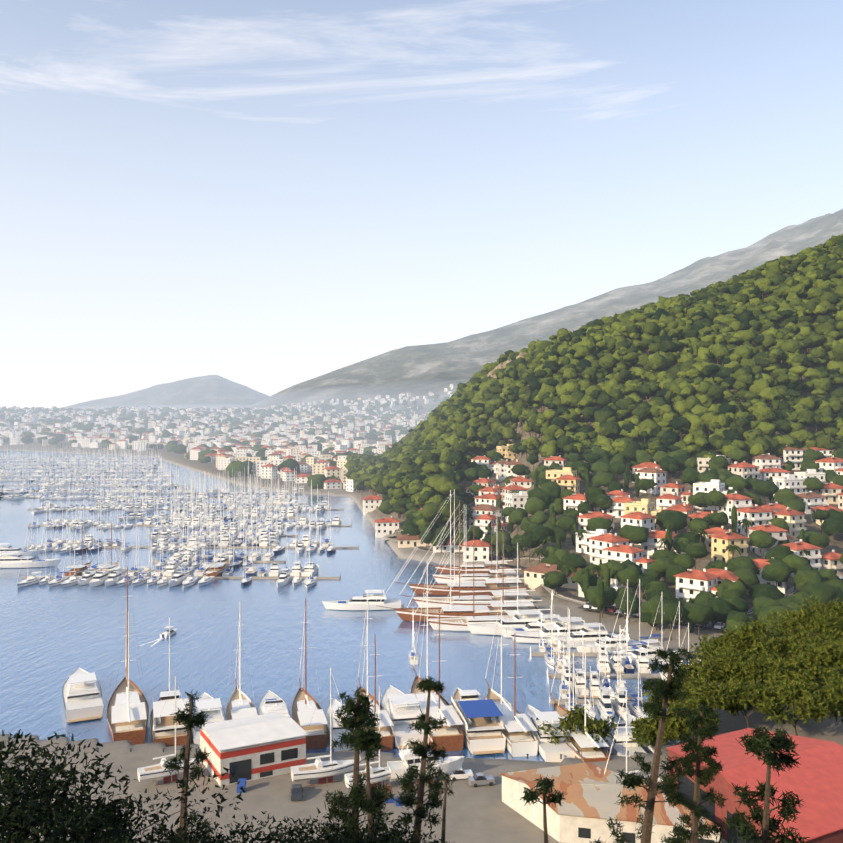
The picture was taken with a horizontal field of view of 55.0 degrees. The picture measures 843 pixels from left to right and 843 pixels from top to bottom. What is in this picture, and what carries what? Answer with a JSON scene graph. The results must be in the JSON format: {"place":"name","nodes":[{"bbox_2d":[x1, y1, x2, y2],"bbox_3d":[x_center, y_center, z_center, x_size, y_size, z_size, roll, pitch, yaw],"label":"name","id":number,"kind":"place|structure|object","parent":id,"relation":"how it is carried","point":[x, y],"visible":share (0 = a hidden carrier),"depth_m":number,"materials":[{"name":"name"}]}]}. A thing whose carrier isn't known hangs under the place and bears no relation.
{"place":"outdoors","nodes":[
{"label":"outdoors","id":0,"kind":"place"},
{"bbox_2d":[0,451,714,761],"bbox_3d":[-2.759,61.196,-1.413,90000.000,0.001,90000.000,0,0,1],"label":"sea water","id":1,"kind":"structure","parent":0,"point":[53,638],"depth_m":232.63,"materials":[{"name":"blue liquid"}]},
{"bbox_2d":[0,551,60,567],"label":"motor yacht","id":2,"kind":"object","parent":1,"relation":"on","point":[10,561],"visible":0.94,"depth_m":338.79,"materials":[{"name":"white plastic"}]},
{"bbox_2d":[62,668,103,722],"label":"moored yacht","id":3,"kind":"object","parent":1,"relation":"on","point":[82,695],"visible":0.98,"depth_m":171.07,"materials":[{"name":"white plastic"}]},
{"bbox_2d":[107,566,148,744],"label":"sailboat","id":4,"kind":"object","parent":1,"relation":"on","point":[127,712],"visible":0.98,"depth_m":159.86,"materials":[{"name":"white plastic"}]},
{"bbox_2d":[0,444,303,499],"bbox_3d":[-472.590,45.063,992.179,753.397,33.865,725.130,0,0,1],"label":"moored sailboats","id":5,"kind":"object","parent":1,"relation":"on","point":[64,480],"visible":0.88,"depth_m":821.17,"materials":[{"name":"white"}]},
{"bbox_2d":[17,499,318,587],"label":"moored sailboats","id":6,"kind":"object","parent":1,"relation":"on","point":[111,573],"visible":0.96,"depth_m":310.62,"materials":[{"name":"white"}]},
{"bbox_2d":[150,617,190,746],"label":"moored yacht","id":7,"kind":"object","parent":1,"relation":"on","point":[164,727],"visible":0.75,"depth_m":153.94,"materials":[{"name":"white plastic"}]},
{"bbox_2d":[27,495,335,553],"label":"moored sailboats","id":8,"kind":"object","parent":1,"relation":"on","point":[303,544],"visible":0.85,"depth_m":393.87,"materials":[{"name":"white"}]},
{"bbox_2d":[39,474,327,512],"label":"moored sailboats","id":9,"kind":"object","parent":1,"relation":"on","point":[128,507],"visible":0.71,"depth_m":555.37,"materials":[{"name":"white"}]},
{"bbox_2d":[28,475,341,529],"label":"moored sailboats","id":10,"kind":"object","parent":1,"relation":"on","point":[229,523],"visible":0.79,"depth_m":466.55,"materials":[{"name":"white"}]},
{"bbox_2d":[94,467,296,505],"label":"moored sailboats","id":11,"kind":"object","parent":1,"relation":"on","point":[161,502],"visible":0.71,"depth_m":593.44,"materials":[{"name":"white"}]},
{"bbox_2d":[119,476,294,520],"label":"moored sailboats","id":12,"kind":"object","parent":1,"relation":"on","point":[143,515],"visible":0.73,"depth_m":507.32,"materials":[{"name":"white plastic"}]},
{"bbox_2d":[191,692,225,744],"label":"moored yacht","id":13,"kind":"object","parent":1,"relation":"on","point":[207,703],"visible":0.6,"depth_m":157.88,"materials":[{"name":"white plastic"}]},
{"bbox_2d":[155,500,273,568],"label":"moored sailboats","id":14,"kind":"object","parent":1,"relation":"on","point":[238,561],"visible":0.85,"depth_m":355.08,"materials":[{"name":"white"}]},
{"bbox_2d":[150,490,283,541],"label":"moored sailboats","id":15,"kind":"object","parent":1,"relation":"on","point":[234,529],"visible":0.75,"depth_m":424.35,"materials":[{"name":"white plastic"}]},
{"bbox_2d":[226,602,257,719],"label":"sailboat","id":16,"kind":"object","parent":1,"relation":"on","point":[240,704],"visible":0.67,"depth_m":167.80,"materials":[{"name":"white plastic"}]},
{"bbox_2d":[258,690,290,717],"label":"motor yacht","id":17,"kind":"object","parent":1,"relation":"on","point":[271,702],"visible":0.44,"depth_m":164.02,"materials":[{"name":"white plastic"}]},
{"bbox_2d":[291,598,327,749],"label":"moored yacht","id":18,"kind":"object","parent":1,"relation":"on","point":[304,707],"visible":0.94,"depth_m":158.16,"materials":[{"name":"white plastic"}]},
{"bbox_2d":[325,699,359,751],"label":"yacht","id":19,"kind":"object","parent":1,"relation":"on","point":[337,704],"visible":0.33,"depth_m":154.40,"materials":[{"name":"white plastic"}]},
{"bbox_2d":[322,589,403,610],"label":"white yacht","id":20,"kind":"object","parent":1,"relation":"on","point":[356,603],"visible":0.83,"depth_m":262.69,"materials":[{"name":"white plastic"}]},
{"bbox_2d":[353,593,393,750],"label":"sailboat","id":21,"kind":"object","parent":1,"relation":"on","point":[386,732],"visible":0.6,"depth_m":156.87,"materials":[{"name":"white plastic"}]},
{"bbox_2d":[381,685,430,748],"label":"moored yacht","id":22,"kind":"object","parent":1,"relation":"on","point":[403,710],"visible":0.81,"depth_m":158.31,"materials":[{"name":"white plastic"}]},
{"bbox_2d":[410,562,463,751],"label":"moored yacht","id":23,"kind":"object","parent":1,"relation":"on","point":[449,736],"visible":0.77,"depth_m":158.02,"materials":[{"name":"white plastic"}]},
{"bbox_2d":[377,490,541,621],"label":"sailing ship","id":24,"kind":"object","parent":1,"relation":"on","point":[450,611],"visible":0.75,"depth_m":249.08,"materials":[{"name":"brown"}]},
{"bbox_2d":[394,489,525,595],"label":"sailing ship","id":25,"kind":"object","parent":1,"relation":"on","point":[494,584],"visible":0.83,"depth_m":285.79,"materials":[{"name":"white"}]},
{"bbox_2d":[398,500,534,607],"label":"sailing ship","id":26,"kind":"object","parent":1,"relation":"on","point":[522,595],"visible":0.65,"depth_m":266.07,"materials":[{"name":"white"}]},
{"bbox_2d":[426,510,512,573],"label":"sailing ship","id":27,"kind":"object","parent":1,"relation":"on","point":[446,570],"visible":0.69,"depth_m":325.17,"materials":[{"name":"white"}]},
{"bbox_2d":[422,509,519,583],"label":"sailing ship","id":28,"kind":"object","parent":1,"relation":"on","point":[444,579],"visible":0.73,"depth_m":306.18,"materials":[{"name":"white wood"}]},
{"bbox_2d":[451,687,505,754],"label":"moored yacht","id":29,"kind":"object","parent":1,"relation":"on","point":[482,726],"visible":0.96,"depth_m":152.80,"materials":[{"name":"white"}]},
{"bbox_2d":[413,524,549,631],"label":"sailing ship","id":30,"kind":"object","parent":1,"relation":"on","point":[453,624],"visible":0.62,"depth_m":238.11,"materials":[{"name":"white wood"}]},
{"bbox_2d":[467,610,544,634],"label":"motor yacht","id":31,"kind":"object","parent":1,"relation":"on","point":[523,620],"visible":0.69,"depth_m":232.91,"materials":[{"name":"white plastic"}]},
{"bbox_2d":[485,590,537,756],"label":"yacht","id":32,"kind":"object","parent":1,"relation":"on","point":[521,741],"visible":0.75,"depth_m":153.78,"materials":[{"name":"white plastic"}]},
{"bbox_2d":[500,614,563,637],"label":"motor yacht","id":33,"kind":"object","parent":1,"relation":"on","point":[532,626],"visible":0.38,"depth_m":229.87,"materials":[{"name":"white plastic"}]},
{"bbox_2d":[525,704,577,762],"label":"moored yacht","id":34,"kind":"object","parent":1,"relation":"on","point":[549,752],"visible":0.71,"depth_m":149.40,"materials":[{"name":"white plastic"}]},
{"bbox_2d":[510,617,597,642],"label":"motor yacht","id":35,"kind":"object","parent":1,"relation":"on","point":[533,636],"visible":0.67,"depth_m":224.54,"materials":[{"name":"white"}]},
{"bbox_2d":[550,609,609,761],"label":"sailboat","id":36,"kind":"object","parent":1,"relation":"on","point":[584,744],"visible":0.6,"depth_m":146.61,"materials":[{"name":"white plastic"}]},
{"bbox_2d":[545,623,615,647],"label":"motor yacht","id":37,"kind":"object","parent":1,"relation":"on","point":[589,635],"visible":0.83,"depth_m":220.08,"materials":[{"name":"white plastic"}]},
{"bbox_2d":[538,597,650,721],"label":"moored sailboats","id":38,"kind":"object","parent":1,"relation":"on","point":[605,706],"visible":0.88,"depth_m":183.07,"materials":[{"name":"white plastic"}]},
{"bbox_2d":[575,629,641,651],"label":"motor yacht","id":39,"kind":"object","parent":1,"relation":"on","point":[590,647],"visible":0.54,"depth_m":214.34,"materials":[{"name":"white plastic"}]},
{"bbox_2d":[599,714,645,756],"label":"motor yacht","id":40,"kind":"object","parent":1,"relation":"on","point":[620,738],"visible":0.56,"depth_m":147.98,"materials":[{"name":"white plastic"}]},
{"bbox_2d":[621,639,662,664],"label":"motor yacht","id":41,"kind":"object","parent":1,"relation":"on","point":[634,655],"visible":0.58,"depth_m":205.08,"materials":[{"name":"white plastic"}]},
{"bbox_2d":[0,209,842,842],"bbox_3d":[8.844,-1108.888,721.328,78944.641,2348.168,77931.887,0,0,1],"label":"terrain","id":42,"kind":"structure","parent":0,"point":[480,813],"depth_m":365.29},
{"bbox_2d":[0,729,131,842],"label":"bush","id":43,"kind":"object","parent":42,"relation":"on","point":[47,774],"visible":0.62,"depth_m":30.36,"materials":[{"name":"green plant"}]},
{"bbox_2d":[0,741,133,842],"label":"bush","id":44,"kind":"object","parent":42,"relation":"on","point":[21,825],"visible":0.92,"depth_m":26.67,"materials":[{"name":"green plant"}]},
{"bbox_2d":[0,756,244,842],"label":"bush","id":45,"kind":"object","parent":42,"relation":"on","point":[131,805],"visible":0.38,"depth_m":33.66,"materials":[{"name":"green plant"}]},
{"bbox_2d":[137,676,201,787],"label":"boat on stands","id":46,"kind":"object","parent":42,"relation":"on","point":[151,772],"visible":0.69,"depth_m":131.95,"materials":[{"name":"white plastic"}]},
{"bbox_2d":[153,690,214,842],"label":"young pine tree","id":47,"kind":"object","parent":42,"relation":"on","point":[189,719],"visible":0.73,"depth_m":50.69,"materials":[{"name":"green plant"}]},
{"bbox_2d":[0,384,453,491],"bbox_3d":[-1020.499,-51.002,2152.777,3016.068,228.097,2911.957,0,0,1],"label":"town buildings","id":48,"kind":"structure","parent":42,"relation":"on","point":[318,463],"depth_m":1799.14,"materials":[{"name":"ceramic"}]},
{"bbox_2d":[0,392,454,488],"bbox_3d":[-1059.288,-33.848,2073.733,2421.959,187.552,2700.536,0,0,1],"label":"trees","id":49,"kind":"object","parent":42,"relation":"on","point":[233,468],"visible":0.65,"depth_m":2073.16,"materials":[{"name":"green plant"}]},
{"bbox_2d":[199,712,308,786],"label":"shed","id":50,"kind":"structure","parent":42,"relation":"on","point":[250,748],"depth_m":135.73,"materials":[{"name":"white paint"}]},
{"bbox_2d":[227,821,309,842],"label":"bush","id":51,"kind":"object","parent":42,"relation":"on","point":[269,838],"visible":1,"depth_m":35.20,"materials":[{"name":"green plant"}]},
{"bbox_2d":[228,807,379,842],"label":"bush","id":52,"kind":"object","parent":42,"relation":"on","point":[311,831],"visible":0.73,"depth_m":44.68,"materials":[{"name":"green plant"}]},
{"bbox_2d":[291,668,360,788],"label":"boat on stands","id":53,"kind":"object","parent":42,"relation":"on","point":[323,772],"visible":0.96,"depth_m":131.88,"materials":[{"name":"white plastic"}]},
{"bbox_2d":[291,828,412,842],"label":"bush","id":54,"kind":"object","parent":42,"relation":"on","point":[356,839],"visible":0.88,"depth_m":39.32,"materials":[{"name":"green plant"}]},
{"bbox_2d":[316,687,390,842],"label":"young pine tree","id":55,"kind":"object","parent":42,"relation":"on","point":[360,709],"visible":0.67,"depth_m":53.08,"materials":[{"name":"green plant"}]},
{"bbox_2d":[338,725,395,842],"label":"young pine tree","id":56,"kind":"object","parent":42,"relation":"on","point":[371,738],"visible":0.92,"depth_m":46.67,"materials":[{"name":"green plant"}]},
{"bbox_2d":[345,686,403,791],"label":"boat on stands","id":57,"kind":"object","parent":42,"relation":"on","point":[379,774],"visible":0.58,"depth_m":129.75,"materials":[{"name":"white plastic"}]},
{"bbox_2d":[374,516,399,537],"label":"quayside building","id":58,"kind":"structure","parent":42,"relation":"on","point":[384,526],"depth_m":426.98,"materials":[{"name":"paint"}]},
{"bbox_2d":[353,810,454,842],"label":"bush","id":59,"kind":"object","parent":42,"relation":"on","point":[405,831],"visible":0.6,"depth_m":47.14,"materials":[{"name":"green plant"}]},
{"bbox_2d":[396,676,453,842],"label":"young pine tree","id":60,"kind":"object","parent":42,"relation":"on","point":[424,723],"visible":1,"depth_m":58.66,"materials":[{"name":"green plant"}]},
{"bbox_2d":[386,741,464,783],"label":"boat on stands","id":61,"kind":"object","parent":42,"relation":"on","point":[447,765],"visible":0.56,"depth_m":131.93,"materials":[{"name":"white plastic"}]},
{"bbox_2d":[462,538,489,560],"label":"quayside building","id":62,"kind":"structure","parent":42,"relation":"on","point":[481,547],"depth_m":345.35,"materials":[{"name":"paint"}]},
{"bbox_2d":[519,774,565,842],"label":"pine tree","id":63,"kind":"object","parent":42,"relation":"on","point":[545,784],"visible":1,"depth_m":42.61,"materials":[{"name":"green plant"}]},
{"bbox_2d":[522,563,597,589],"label":"quayside building","id":64,"kind":"structure","parent":42,"relation":"on","point":[536,573],"depth_m":284.78,"materials":[{"name":"paint"}]},
{"bbox_2d":[537,704,617,750],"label":"sunlit tree","id":65,"kind":"object","parent":42,"relation":"on","point":[578,717],"visible":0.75,"depth_m":148.53,"materials":[{"name":"green plant"}]},
{"bbox_2d":[345,234,842,538],"bbox_3d":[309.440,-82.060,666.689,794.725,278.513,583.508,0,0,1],"label":"forest pine crowns","id":66,"kind":"object","parent":42,"relation":"on","point":[728,316],"visible":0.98,"depth_m":495.56,"materials":[{"name":"green plant"}]},
{"bbox_2d":[588,533,630,564],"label":"house","id":67,"kind":"structure","parent":42,"relation":"on","point":[598,544],"depth_m":293.14,"materials":[{"name":"paint"}]},
{"bbox_2d":[499,762,720,842],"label":"warehouse building","id":68,"kind":"structure","parent":42,"relation":"on","point":[585,811],"depth_m":115.65,"materials":[{"name":"beige paint"}]},
{"bbox_2d":[378,440,842,639],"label":"trees","id":69,"kind":"object","parent":42,"relation":"on","point":[728,604],"visible":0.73,"depth_m":307.43,"materials":[{"name":"green plant"}]},
{"bbox_2d":[603,544,655,572],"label":"house","id":70,"kind":"structure","parent":42,"relation":"on","point":[620,553],"depth_m":278.05,"materials":[{"name":"paint"}]},
{"bbox_2d":[619,510,656,544],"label":"house","id":71,"kind":"structure","parent":42,"relation":"on","point":[638,518],"depth_m":314.21,"materials":[{"name":"paint"}]},
{"bbox_2d":[624,498,662,529],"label":"house","id":72,"kind":"structure","parent":42,"relation":"on","point":[647,506],"depth_m":329.03,"materials":[{"name":"paint"}]},
{"bbox_2d":[590,646,697,842],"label":"pine tree","id":73,"kind":"object","parent":42,"relation":"on","point":[666,687],"visible":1,"depth_m":55.78,"materials":[{"name":"green plant"}]},
{"bbox_2d":[634,467,666,493],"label":"house","id":74,"kind":"structure","parent":42,"relation":"on","point":[657,476],"depth_m":376.88,"materials":[{"name":"paint"}]},
{"bbox_2d":[628,711,692,747],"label":"sunlit tree","id":75,"kind":"object","parent":42,"relation":"on","point":[647,732],"visible":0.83,"depth_m":146.42,"materials":[{"name":"green plant"}]},
{"bbox_2d":[641,530,685,554],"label":"house","id":76,"kind":"structure","parent":42,"relation":"on","point":[650,546],"depth_m":297.59,"materials":[{"name":"paint"}]},
{"bbox_2d":[654,697,721,738],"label":"sunlit tree","id":77,"kind":"object","parent":42,"relation":"on","point":[688,703],"visible":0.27,"depth_m":146.55,"materials":[{"name":"green plant"}]},
{"bbox_2d":[664,703,727,842],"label":"pine tree","id":78,"kind":"object","parent":42,"relation":"on","point":[700,755],"visible":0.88,"depth_m":66.81,"materials":[{"name":"green plant"}]},
{"bbox_2d":[673,568,719,600],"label":"house","id":79,"kind":"structure","parent":42,"relation":"on","point":[692,583],"depth_m":244.62,"materials":[{"name":"paint"}]},
{"bbox_2d":[671,676,747,713],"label":"sunlit tree","id":80,"kind":"object","parent":42,"relation":"on","point":[713,694],"visible":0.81,"depth_m":150.44,"materials":[{"name":"green plant"}]},
{"bbox_2d":[678,642,742,708],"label":"sunlit tree","id":81,"kind":"object","parent":42,"relation":"on","point":[691,672],"visible":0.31,"depth_m":168.97,"materials":[{"name":"green plant"}]},
{"bbox_2d":[693,479,732,509],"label":"house","id":82,"kind":"structure","parent":42,"relation":"on","point":[708,487],"depth_m":344.47,"materials":[{"name":"paint"}]},
{"bbox_2d":[698,631,753,661],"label":"sunlit tree","id":83,"kind":"object","parent":42,"relation":"on","point":[713,640],"visible":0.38,"depth_m":179.96,"materials":[{"name":"green plant"}]},
{"bbox_2d":[709,529,748,562],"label":"house","id":84,"kind":"structure","parent":42,"relation":"on","point":[720,542],"depth_m":279.83,"materials":[{"name":"paint"}]},
{"bbox_2d":[696,643,766,715],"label":"sunlit tree","id":85,"kind":"object","parent":42,"relation":"on","point":[737,665],"visible":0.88,"depth_m":160.37,"materials":[{"name":"green plant"}]},
{"bbox_2d":[718,491,758,523],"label":"house","id":86,"kind":"structure","parent":42,"relation":"on","point":[738,501],"depth_m":325.64,"materials":[{"name":"paint"}]},
{"bbox_2d":[726,461,762,489],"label":"house","id":87,"kind":"structure","parent":42,"relation":"on","point":[744,469],"depth_m":374.92,"materials":[{"name":"paint"}]},
{"bbox_2d":[722,678,784,727],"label":"sunlit tree","id":88,"kind":"object","parent":42,"relation":"on","point":[745,696],"visible":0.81,"depth_m":149.47,"materials":[{"name":"green plant"}]},
{"bbox_2d":[666,728,842,842],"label":"red roof","id":89,"kind":"structure","parent":42,"relation":"on","point":[814,781],"depth_m":115.36,"materials":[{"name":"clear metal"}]},
{"bbox_2d":[736,504,773,536],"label":"house","id":90,"kind":"structure","parent":42,"relation":"on","point":[757,515],"depth_m":311.75,"materials":[{"name":"paint"}]},
{"bbox_2d":[706,724,809,842],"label":"pine tree","id":91,"kind":"object","parent":42,"relation":"on","point":[759,742],"visible":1,"depth_m":37.95,"materials":[{"name":"green plant"}]},
{"bbox_2d":[718,617,800,683],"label":"sunlit tree","id":92,"kind":"object","parent":42,"relation":"on","point":[750,632],"visible":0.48,"depth_m":178.19,"materials":[{"name":"green plant"}]},
{"bbox_2d":[748,522,793,558],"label":"house","id":93,"kind":"structure","parent":42,"relation":"on","point":[777,533],"depth_m":290.33,"materials":[{"name":"paint"}]},
{"bbox_2d":[745,656,819,723],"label":"sunlit tree","id":94,"kind":"object","parent":42,"relation":"on","point":[774,672],"visible":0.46,"depth_m":157.30,"materials":[{"name":"green plant"}]},
{"bbox_2d":[744,635,822,680],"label":"sunlit tree","id":95,"kind":"object","parent":42,"relation":"on","point":[761,650],"visible":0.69,"depth_m":170.20,"materials":[{"name":"green plant"}]},
{"bbox_2d":[772,507,806,540],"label":"house","id":96,"kind":"structure","parent":42,"relation":"on","point":[795,520],"depth_m":310.77,"materials":[{"name":"paint"}]},
{"bbox_2d":[772,474,806,499],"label":"house","id":97,"kind":"structure","parent":42,"relation":"on","point":[793,483],"depth_m":357.40,"materials":[{"name":"paint"}]},
{"bbox_2d":[755,675,831,735],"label":"sunlit tree","id":98,"kind":"object","parent":42,"relation":"on","point":[793,695],"visible":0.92,"depth_m":147.47,"materials":[{"name":"green plant"}]},
{"bbox_2d":[782,539,822,576],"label":"house","id":99,"kind":"structure","parent":42,"relation":"on","point":[798,547],"depth_m":273.90,"materials":[{"name":"paint"}]},
{"bbox_2d":[765,595,842,636],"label":"sunlit tree","id":100,"kind":"object","parent":42,"relation":"on","point":[798,620],"visible":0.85,"depth_m":189.48,"materials":[{"name":"green plant"}]},
{"bbox_2d":[779,627,842,687],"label":"sunlit tree","id":101,"kind":"object","parent":42,"relation":"on","point":[810,639],"visible":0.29,"depth_m":177.15,"materials":[{"name":"green plant"}]},
{"bbox_2d":[787,641,842,715],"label":"sunlit tree","id":102,"kind":"object","parent":42,"relation":"on","point":[834,658],"visible":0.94,"depth_m":162.85,"materials":[{"name":"green plant"}]},
{"bbox_2d":[803,671,842,722],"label":"sunlit tree","id":103,"kind":"object","parent":42,"relation":"on","point":[833,691],"visible":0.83,"depth_m":147.07,"materials":[{"name":"green plant"}]},
{"bbox_2d":[820,550,842,576],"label":"house","id":104,"kind":"structure","parent":42,"relation":"on","point":[829,560],"depth_m":275.39,"materials":[{"name":"paint"}]},
{"bbox_2d":[0,0,842,408],"label":"sky","id":105,"kind":"structure","parent":0,"point":[268,197],"materials":[{"name":"blue"}]},
{"bbox_2d":[386,530,797,627],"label":"road","id":106,"kind":"structure","parent":0,"point":[561,590],"depth_m":273.61,"materials":[{"name":"grey asphalt"}]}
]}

